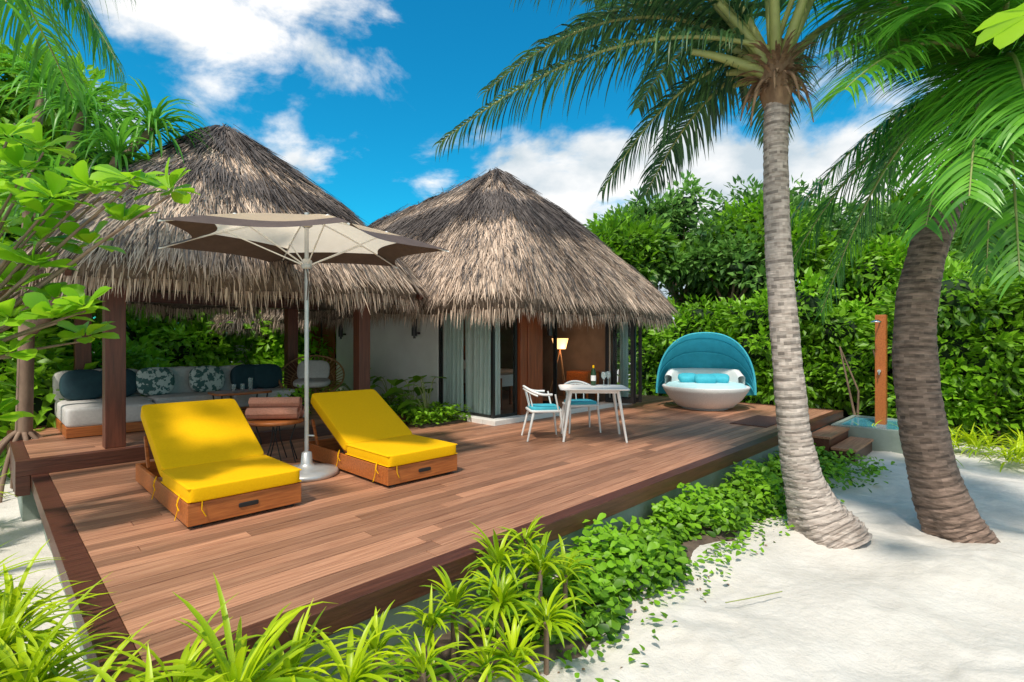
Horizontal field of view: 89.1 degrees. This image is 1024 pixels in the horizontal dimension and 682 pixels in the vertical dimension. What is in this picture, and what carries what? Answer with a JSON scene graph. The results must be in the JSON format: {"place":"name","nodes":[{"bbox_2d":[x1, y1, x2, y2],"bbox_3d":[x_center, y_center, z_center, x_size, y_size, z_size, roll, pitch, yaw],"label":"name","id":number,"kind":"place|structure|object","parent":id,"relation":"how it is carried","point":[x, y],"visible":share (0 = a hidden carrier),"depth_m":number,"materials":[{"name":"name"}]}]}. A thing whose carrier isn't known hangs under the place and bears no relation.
{"place":"outdoors","nodes":[
{"label":"outdoors","id":0,"kind":"place"},
{"bbox_2d":[407,416,466,427],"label":"planting bed soil","id":1,"kind":"structure","parent":0,"point":[431,424],"depth_m":8.88,"materials":[{"name":"brown soil"}]},
{"bbox_2d":[330,368,382,391],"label":"elephant ear plant","id":2,"kind":"object","parent":1,"relation":"on","point":[342,384],"visible":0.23,"depth_m":11.09,"materials":[{"name":"green plant"}]},
{"bbox_2d":[370,376,409,403],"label":"elephant ear plant","id":3,"kind":"object","parent":1,"relation":"on","point":[391,382],"visible":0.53,"depth_m":10.24,"materials":[{"name":"green plant"}]},
{"bbox_2d":[310,387,470,426],"bbox_3d":[-2.914,1.253,10.505,5.203,0.445,1.320,0,0,44],"label":"bed groundcover","id":4,"kind":"object","parent":1,"relation":"on","point":[408,412],"visible":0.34,"depth_m":8.95,"materials":[{"name":"green plant"}]},
{"bbox_2d":[381,377,434,415],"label":"elephant ear plant","id":5,"kind":"object","parent":1,"relation":"on","point":[391,391],"visible":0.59,"depth_m":9.43,"materials":[{"name":"green plant"}]},
{"bbox_2d":[394,375,446,418],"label":"elephant ear plant","id":6,"kind":"object","parent":1,"relation":"on","point":[418,390],"visible":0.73,"depth_m":9.18,"materials":[{"name":"green plant"}]},
{"bbox_2d":[0,363,1023,681],"bbox_3d":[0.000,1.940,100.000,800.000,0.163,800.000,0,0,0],"label":"sand ground","id":7,"kind":"structure","parent":0,"point":[900,597],"depth_m":3.85,"materials":[{"name":"white sand"}]},
{"bbox_2d":[0,568,31,610],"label":"strap leaf plant","id":8,"kind":"object","parent":7,"relation":"on","point":[10,581],"visible":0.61,"depth_m":2.47,"materials":[{"name":"green plant"}]},
{"bbox_2d":[0,626,50,681],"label":"strap leaf plant","id":9,"kind":"object","parent":7,"relation":"on","point":[3,675],"visible":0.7,"depth_m":2.01,"materials":[{"name":"green plant"}]},
{"bbox_2d":[0,540,65,625],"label":"strap leaf plant","id":10,"kind":"object","parent":7,"relation":"on","point":[9,614],"visible":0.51,"depth_m":2.66,"materials":[{"name":"green plant"}]},
{"bbox_2d":[0,539,103,654],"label":"strap leaf plant","id":11,"kind":"object","parent":7,"relation":"on","point":[13,599],"visible":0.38,"depth_m":2.58,"materials":[{"name":"green plant"}]},
{"bbox_2d":[0,577,112,681],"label":"strap leaf plant","id":12,"kind":"object","parent":7,"relation":"on","point":[8,638],"visible":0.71,"depth_m":2.29,"materials":[{"name":"green plant"}]},
{"bbox_2d":[0,0,135,117],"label":"coconut palm","id":13,"kind":"object","parent":7,"relation":"on","point":[96,35],"visible":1,"depth_m":5.60,"materials":[{"name":"green plant"}]},
{"bbox_2d":[0,572,136,681],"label":"strap leaf plant","id":14,"kind":"object","parent":7,"relation":"on","point":[40,672],"visible":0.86,"depth_m":2.15,"materials":[{"name":"green plant"}]},
{"bbox_2d":[0,36,161,366],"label":"broadleaf tree","id":15,"kind":"object","parent":7,"relation":"on","point":[10,118],"visible":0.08,"depth_m":9.24,"materials":[{"name":"green plant"}]},
{"bbox_2d":[0,113,199,421],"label":"sea almond tree","id":16,"kind":"object","parent":7,"relation":"on","point":[76,298],"visible":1,"depth_m":3.53,"materials":[{"name":"green plant"}]},
{"bbox_2d":[0,45,212,502],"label":"pandanus tree","id":17,"kind":"object","parent":7,"relation":"on","point":[141,136],"visible":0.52,"depth_m":6.68,"materials":[{"name":"green plant"}]},
{"bbox_2d":[93,620,151,681],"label":"strap leaf plant","id":18,"kind":"object","parent":7,"relation":"on","point":[112,658],"visible":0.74,"depth_m":2.07,"materials":[{"name":"green plant"}]},
{"bbox_2d":[79,645,228,681],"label":"strap leaf plant","id":19,"kind":"object","parent":7,"relation":"on","point":[105,676],"visible":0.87,"depth_m":1.99,"materials":[{"name":"green plant"}]},
{"bbox_2d":[0,305,338,478],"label":"garden shrubs","id":20,"kind":"object","parent":7,"relation":"on","point":[166,342],"visible":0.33,"depth_m":12.71,"materials":[{"name":"green plant"}]},
{"bbox_2d":[6,399,406,521],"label":"pavilion platform","id":21,"kind":"structure","parent":7,"relation":"on","point":[52,449],"depth_m":6.05,"materials":[{"name":"brown wood"}]},
{"bbox_2d":[52,364,294,438],"bbox_3d":[-5.122,0.837,8.420,1.610,0.831,3.369,0,0,45],"label":"corner sofa","id":22,"kind":"object","parent":21,"relation":"on","point":[78,410],"visible":0.81,"depth_m":8.21,"materials":[{"name":"white fabric"}]},
{"bbox_2d":[0,123,431,448],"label":"thatched pavilion","id":23,"kind":"structure","parent":21,"relation":"on","point":[233,170],"depth_m":6.78,"materials":[{"name":"beige plant"}]},
{"bbox_2d":[208,389,271,412],"bbox_3d":[-4.351,1.027,8.342,0.599,0.456,0.838,0,0,45],"label":"coffee table","id":24,"kind":"object","parent":21,"relation":"on","point":[236,392],"visible":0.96,"depth_m":8.25,"materials":[{"name":"brown wood"}]},
{"bbox_2d":[275,384,311,416],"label":"potted herb","id":25,"kind":"object","parent":21,"relation":"on","point":[296,393],"visible":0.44,"depth_m":8.14,"materials":[{"name":"green plant"}]},
{"bbox_2d":[278,355,344,407],"bbox_3d":[-3.818,0.763,9.943,1.196,0.979,0.866,0,0,-15],"label":"rattan lounge chair","id":26,"kind":"object","parent":21,"relation":"on","point":[319,372],"visible":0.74,"depth_m":10.07,"materials":[{"name":"brown wicker"}]},
{"bbox_2d":[206,309,298,364],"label":"tree","id":27,"kind":"object","parent":7,"relation":"on","point":[229,327],"visible":0.2,"depth_m":13.35,"materials":[{"name":"green plant"}]},
{"bbox_2d":[247,600,359,681],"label":"strap leaf plant","id":28,"kind":"object","parent":7,"relation":"on","point":[296,659],"visible":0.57,"depth_m":2.36,"materials":[{"name":"green plant"}]},
{"bbox_2d":[326,600,411,681],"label":"strap leaf plant","id":29,"kind":"object","parent":7,"relation":"on","point":[375,643],"visible":0.57,"depth_m":2.67,"materials":[{"name":"green plant"}]},
{"bbox_2d":[384,626,473,681],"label":"strap leaf plant","id":30,"kind":"object","parent":7,"relation":"on","point":[417,658],"visible":0.89,"depth_m":2.62,"materials":[{"name":"green plant"}]},
{"bbox_2d":[393,584,470,680],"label":"strap leaf plant","id":31,"kind":"object","parent":7,"relation":"on","point":[437,616],"visible":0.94,"depth_m":2.88,"materials":[{"name":"green plant"}]},
{"bbox_2d":[30,394,842,681],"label":"wooden deck","id":32,"kind":"structure","parent":7,"relation":"on","point":[358,549],"depth_m":4.07,"materials":[{"name":"brown wood"}]},
{"bbox_2d":[136,399,301,527],"bbox_3d":[-2.787,1.020,4.816,1.894,0.797,0.899,0,0,44],"label":"sun lounger","id":33,"kind":"object","parent":32,"relation":"on","point":[212,462],"visible":1,"depth_m":4.59,"materials":[{"name":"yellow fabric"}]},
{"bbox_2d":[247,417,303,462],"bbox_3d":[-2.754,1.162,6.072,0.620,0.504,0.620,0,0,0],"label":"side table","id":34,"kind":"object","parent":32,"relation":"on","point":[256,423],"visible":0.75,"depth_m":5.95,"materials":[{"name":"brown wood"}]},
{"bbox_2d":[245,397,303,418],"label":"rolled towels","id":35,"kind":"object","parent":34,"relation":"on","point":[276,408],"visible":0.99,"depth_m":5.99,"materials":[{"name":"orange fabric"}]},
{"bbox_2d":[158,212,448,481],"bbox_3d":[-2.177,0.028,5.518,2.998,2.775,2.704,0,0,0],"label":"patio umbrella","id":36,"kind":"object","parent":32,"relation":"on","point":[306,241],"visible":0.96,"depth_m":5.56,"materials":[{"name":"fabric"}]},
{"bbox_2d":[309,389,456,486],"bbox_3d":[-1.559,1.020,5.923,1.894,0.797,0.899,0,0,45],"label":"sun lounger","id":37,"kind":"object","parent":32,"relation":"on","point":[375,439],"visible":1,"depth_m":5.70,"materials":[{"name":"yellow fabric"}]},
{"bbox_2d":[260,167,679,425],"bbox_3d":[-1.685,-1.255,13.345,10.439,5.550,6.838,0,0,45],"label":"thatched villa","id":38,"kind":"object","parent":32,"relation":"on","point":[518,277],"visible":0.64,"depth_m":10.06,"materials":[{"name":"beige plant"}]},
{"bbox_2d":[310,320,334,391],"bbox_3d":[-4.909,0.355,13.410,1.400,2.030,0.048,0,0,44],"label":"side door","id":39,"kind":"structure","parent":38,"relation":"in","point":[331,333],"depth_m":13.19,"materials":[{"name":"brown wood"}]},
{"bbox_2d":[463,346,512,393],"bbox_3d":[-0.704,0.740,12.539,2.177,1.240,2.100,0,0,45],"label":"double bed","id":40,"kind":"object","parent":38,"relation":"in","point":[502,370],"visible":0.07,"depth_m":12.76,"materials":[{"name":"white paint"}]},
{"bbox_2d":[500,372,512,409],"bbox_3d":[-0.129,1.015,10.712,0.600,0.690,0.900,0,0,45],"label":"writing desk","id":41,"kind":"object","parent":38,"relation":"on","point":[506,378],"visible":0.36,"depth_m":10.36,"materials":[{"name":"grey wood"}]},
{"bbox_2d":[439,308,641,418],"bbox_3d":[0.794,0.228,10.716,2.211,2.215,4.140,0,0,45],"label":"door and window frames","id":42,"kind":"structure","parent":38,"relation":"in","point":[632,399],"depth_m":10.57,"materials":[{"name":"black metal"}]},
{"bbox_2d":[547,338,567,400],"bbox_3d":[1.149,0.652,11.883,0.491,1.423,0.496,0,0,44],"label":"floor lamp","id":43,"kind":"object","parent":38,"relation":"on","point":[561,343],"visible":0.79,"depth_m":11.79,"materials":[{"name":"fabric"}]},
{"bbox_2d":[567,370,598,399],"bbox_3d":[1.639,1.030,12.083,0.600,0.660,0.465,0,0,45],"label":"cabinet","id":44,"kind":"object","parent":38,"relation":"in","point":[582,375],"visible":0.34,"depth_m":11.94,"materials":[{"name":"brown wood"}]},
{"bbox_2d":[521,385,563,441],"bbox_3d":[0.439,1.032,7.617,0.569,0.776,0.595,0,0,-8],"label":"armchair","id":45,"kind":"object","parent":32,"relation":"on","point":[533,409],"visible":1,"depth_m":7.41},
{"bbox_2d":[559,380,600,433],"bbox_3d":[1.076,1.032,8.271,0.595,0.776,0.569,0,0,-10],"label":"armchair","id":46,"kind":"object","parent":32,"relation":"on","point":[583,402],"visible":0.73,"depth_m":8.08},
{"bbox_2d":[558,384,629,442],"bbox_3d":[1.180,1.043,7.620,0.977,0.755,0.738,0,0,3],"label":"dining table","id":47,"kind":"object","parent":32,"relation":"on","point":[574,388],"visible":1,"depth_m":7.36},
{"bbox_2d":[591,365,595,385],"bbox_3d":[1.220,0.512,7.800,0.077,0.303,0.077,0,0,0],"label":"wine bottle","id":48,"kind":"object","parent":47,"relation":"on","point":[593,377],"visible":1,"depth_m":7.77,"materials":[{"name":"green glass"}]},
{"bbox_2d":[656,332,756,410],"bbox_3d":[4.075,0.614,11.073,1.760,1.606,1.826,0,0,-42],"label":"round daybed","id":49,"kind":"object","parent":32,"relation":"on","point":[709,371],"visible":1,"depth_m":11.16,"materials":[{"name":"teal fabric"}]},
{"bbox_2d":[414,566,492,661],"bbox_3d":[-0.345,1.662,3.090,0.490,0.617,0.467,0,0,0],"label":"strap leaf plant","id":50,"kind":"object","parent":7,"relation":"on","point":[455,595],"visible":0.81,"depth_m":3.06,"materials":[{"name":"green plant"}]},
{"bbox_2d":[438,662,492,681],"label":"strap leaf plant","id":51,"kind":"object","parent":7,"relation":"on","point":[483,676],"visible":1,"depth_m":2.59,"materials":[{"name":"green plant"}]},
{"bbox_2d":[460,522,532,638],"bbox_3d":[-0.115,1.556,3.309,0.489,0.827,0.527,0,0,26],"label":"strap leaf plant","id":52,"kind":"object","parent":7,"relation":"on","point":[498,558],"visible":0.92,"depth_m":3.29,"materials":[{"name":"green plant"}]},
{"bbox_2d":[460,557,545,660],"bbox_3d":[-0.076,1.652,3.058,0.546,0.636,0.470,0,0,0],"label":"strap leaf plant","id":53,"kind":"object","parent":7,"relation":"on","point":[503,595],"visible":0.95,"depth_m":3.06,"materials":[{"name":"green plant"}]},
{"bbox_2d":[461,609,555,681],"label":"strap leaf plant","id":54,"kind":"object","parent":7,"relation":"on","point":[522,651],"visible":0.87,"depth_m":2.82,"materials":[{"name":"green plant"}]},
{"bbox_2d":[497,515,554,589],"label":"strap leaf plant","id":55,"kind":"object","parent":7,"relation":"on","point":[530,530],"visible":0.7,"depth_m":3.60,"materials":[{"name":"green plant"}]},
{"bbox_2d":[505,530,580,630],"bbox_3d":[0.189,1.625,3.414,0.564,0.690,0.531,0,0,0],"label":"strap leaf plant","id":56,"kind":"object","parent":7,"relation":"on","point":[540,566],"visible":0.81,"depth_m":3.38,"materials":[{"name":"green plant"}]},
{"bbox_2d":[511,580,590,675],"bbox_3d":[0.230,1.696,3.007,0.471,0.549,0.427,0,0,-25],"label":"strap leaf plant","id":57,"kind":"object","parent":7,"relation":"on","point":[549,611],"visible":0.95,"depth_m":3.01,"materials":[{"name":"green plant"}]},
{"bbox_2d":[542,534,605,612],"bbox_3d":[0.393,1.667,3.500,0.506,0.607,0.483,0,0,0],"label":"strap leaf plant","id":58,"kind":"object","parent":7,"relation":"on","point":[565,576],"visible":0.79,"depth_m":3.49,"materials":[{"name":"green plant"}]},
{"bbox_2d":[379,475,823,681],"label":"border soil","id":59,"kind":"structure","parent":7,"relation":"on","point":[692,545],"depth_m":3.28,"materials":[{"name":"brown soil"}]},
{"bbox_2d":[77,593,265,681],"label":"strap leaf plant","id":60,"kind":"object","parent":59,"relation":"on","point":[192,654],"visible":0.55,"depth_m":2.12,"materials":[{"name":"green plant"}]},
{"bbox_2d":[127,572,340,681],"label":"strap leaf plant","id":61,"kind":"object","parent":59,"relation":"on","point":[236,667],"visible":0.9,"depth_m":2.17,"materials":[{"name":"green plant"}]},
{"bbox_2d":[288,609,419,681],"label":"strap leaf plant","id":62,"kind":"object","parent":59,"relation":"on","point":[358,663],"visible":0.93,"depth_m":2.36,"materials":[{"name":"green plant"}]},
{"bbox_2d":[447,619,526,681],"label":"strap leaf plant","id":63,"kind":"object","parent":59,"relation":"on","point":[487,656],"visible":0.89,"depth_m":2.78,"materials":[{"name":"green plant"}]},
{"bbox_2d":[586,206,694,384],"bbox_3d":[3.432,-1.048,16.264,4.896,6.152,3.518,0,0,0],"label":"broadleaf tree","id":64,"kind":"object","parent":7,"relation":"on","point":[623,248],"visible":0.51,"depth_m":15.52,"materials":[{"name":"green plant"}]},
{"bbox_2d":[581,202,701,382],"bbox_3d":[4.656,-1.445,19.122,5.118,6.943,4.381,0,0,0],"label":"broadleaf tree","id":65,"kind":"object","parent":7,"relation":"on","point":[595,216],"depth_m":18.42,"materials":[{"name":"green plant"}]},
{"bbox_2d":[521,529,774,680],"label":"leaf litter","id":66,"kind":"object","parent":7,"relation":"on","point":[653,601],"visible":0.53,"depth_m":3.90,"materials":[{"name":"green plant"}]},
{"bbox_2d":[597,170,759,311],"bbox_3d":[5.505,-1.874,17.213,6.950,7.801,4.733,0,0,0],"label":"broadleaf tree","id":67,"kind":"object","parent":7,"relation":"on","point":[680,209],"visible":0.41,"depth_m":16.43,"materials":[{"name":"green plant"}]},
{"bbox_2d":[469,443,894,681],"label":"trailing groundcover","id":68,"kind":"object","parent":7,"relation":"on","point":[677,520],"visible":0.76,"depth_m":4.35,"materials":[{"name":"green plant"}]},
{"bbox_2d":[430,0,955,549],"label":"coconut palm","id":69,"kind":"object","parent":7,"relation":"on","point":[726,34],"visible":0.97,"depth_m":5.38,"materials":[{"name":"green plant"}]},
{"bbox_2d":[666,221,800,327],"bbox_3d":[6.586,-0.749,15.740,4.093,5.555,2.952,0,0,0],"label":"broadleaf tree","id":70,"kind":"object","parent":7,"relation":"on","point":[749,281],"visible":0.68,"depth_m":15.22,"materials":[{"name":"green plant"}]},
{"bbox_2d":[725,591,782,602],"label":"fallen twig","id":71,"kind":"object","parent":7,"relation":"on","point":[753,597],"visible":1,"depth_m":3.85,"materials":[{"name":"beige wood"}]},
{"bbox_2d":[678,189,848,291],"bbox_3d":[7.717,-1.345,16.262,5.223,6.744,3.493,0,0,22],"label":"broadleaf tree","id":72,"kind":"object","parent":7,"relation":"on","point":[754,218],"visible":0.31,"depth_m":15.46,"materials":[{"name":"green plant"}]},
{"bbox_2d":[697,173,864,250],"bbox_3d":[9.385,-1.882,17.601,6.055,7.816,4.758,0,0,0],"label":"broadleaf tree","id":73,"kind":"object","parent":7,"relation":"on","point":[796,199],"visible":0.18,"depth_m":17.36,"materials":[{"name":"green plant"}]},
{"bbox_2d":[617,262,999,371],"bbox_3d":[10.217,-1.085,16.658,16.935,5.001,5.398,0,0,0],"label":"background thicket","id":74,"kind":"object","parent":7,"relation":"on","point":[693,293],"visible":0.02,"depth_m":16.76,"materials":[{"name":"green plant"}]},
{"bbox_2d":[617,250,1023,446],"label":"tropical hedge","id":75,"kind":"object","parent":7,"relation":"on","point":[980,337],"visible":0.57,"depth_m":11.77,"materials":[{"name":"green plant"}]},
{"bbox_2d":[812,425,873,462],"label":"deck steps","id":76,"kind":"structure","parent":7,"relation":"on","point":[837,439],"depth_m":8.80,"materials":[{"name":"brown wood"}]},
{"bbox_2d":[831,315,902,453],"bbox_3d":[7.098,0.760,9.884,1.430,2.520,1.750,0,0,45],"label":"outdoor shower","id":77,"kind":"object","parent":7,"relation":"on","point":[883,433],"visible":0.63,"depth_m":9.86,"materials":[{"name":"brown wood"}]},
{"bbox_2d":[749,0,1023,543],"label":"coconut palm","id":78,"kind":"object","parent":7,"relation":"on","point":[982,101],"visible":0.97,"depth_m":5.02,"materials":[{"name":"green plant"}]},
{"bbox_2d":[796,222,978,315],"bbox_3d":[10.462,-0.642,14.539,4.352,5.342,3.450,0,0,0],"label":"broadleaf tree","id":79,"kind":"object","parent":7,"relation":"on","point":[882,262],"visible":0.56,"depth_m":13.98,"materials":[{"name":"green plant"}]},
{"bbox_2d":[803,196,991,295],"bbox_3d":[11.381,-1.186,15.868,4.836,6.427,4.133,0,0,20],"label":"broadleaf tree","id":80,"kind":"object","parent":7,"relation":"on","point":[886,227],"visible":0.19,"depth_m":15.22,"materials":[{"name":"green plant"}]},
{"bbox_2d":[841,179,1022,273],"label":"broadleaf tree","id":81,"kind":"object","parent":7,"relation":"on","point":[915,194],"visible":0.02,"depth_m":15.83,"materials":[{"name":"green plant"}]},
{"bbox_2d":[852,421,1023,472],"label":"spider lily border","id":82,"kind":"object","parent":7,"relation":"on","point":[1016,447],"visible":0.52,"depth_m":8.61,"materials":[{"name":"green plant"}]},
{"bbox_2d":[971,184,1023,274],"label":"broadleaf tree","id":83,"kind":"object","parent":7,"relation":"on","point":[1005,248],"visible":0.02,"depth_m":14.67,"materials":[{"name":"green plant"}]},
{"bbox_2d":[973,3,1023,48],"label":"sea almond tree","id":84,"kind":"object","parent":7,"relation":"on","point":[1005,28],"visible":1,"depth_m":2.87,"materials":[{"name":"green plant"}]},
{"bbox_2d":[0,0,1023,319],"label":"sky","id":85,"kind":"structure","parent":0,"point":[357,96],"materials":[{"name":"blue"}]},
{"bbox_2d":[730,415,776,426],"bbox_3d":[4.410,1.410,9.196,0.600,0.012,1.300,0,0,45],"label":"door mat","id":86,"kind":"object","parent":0,"point":[762,421],"depth_m":9.08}
]}

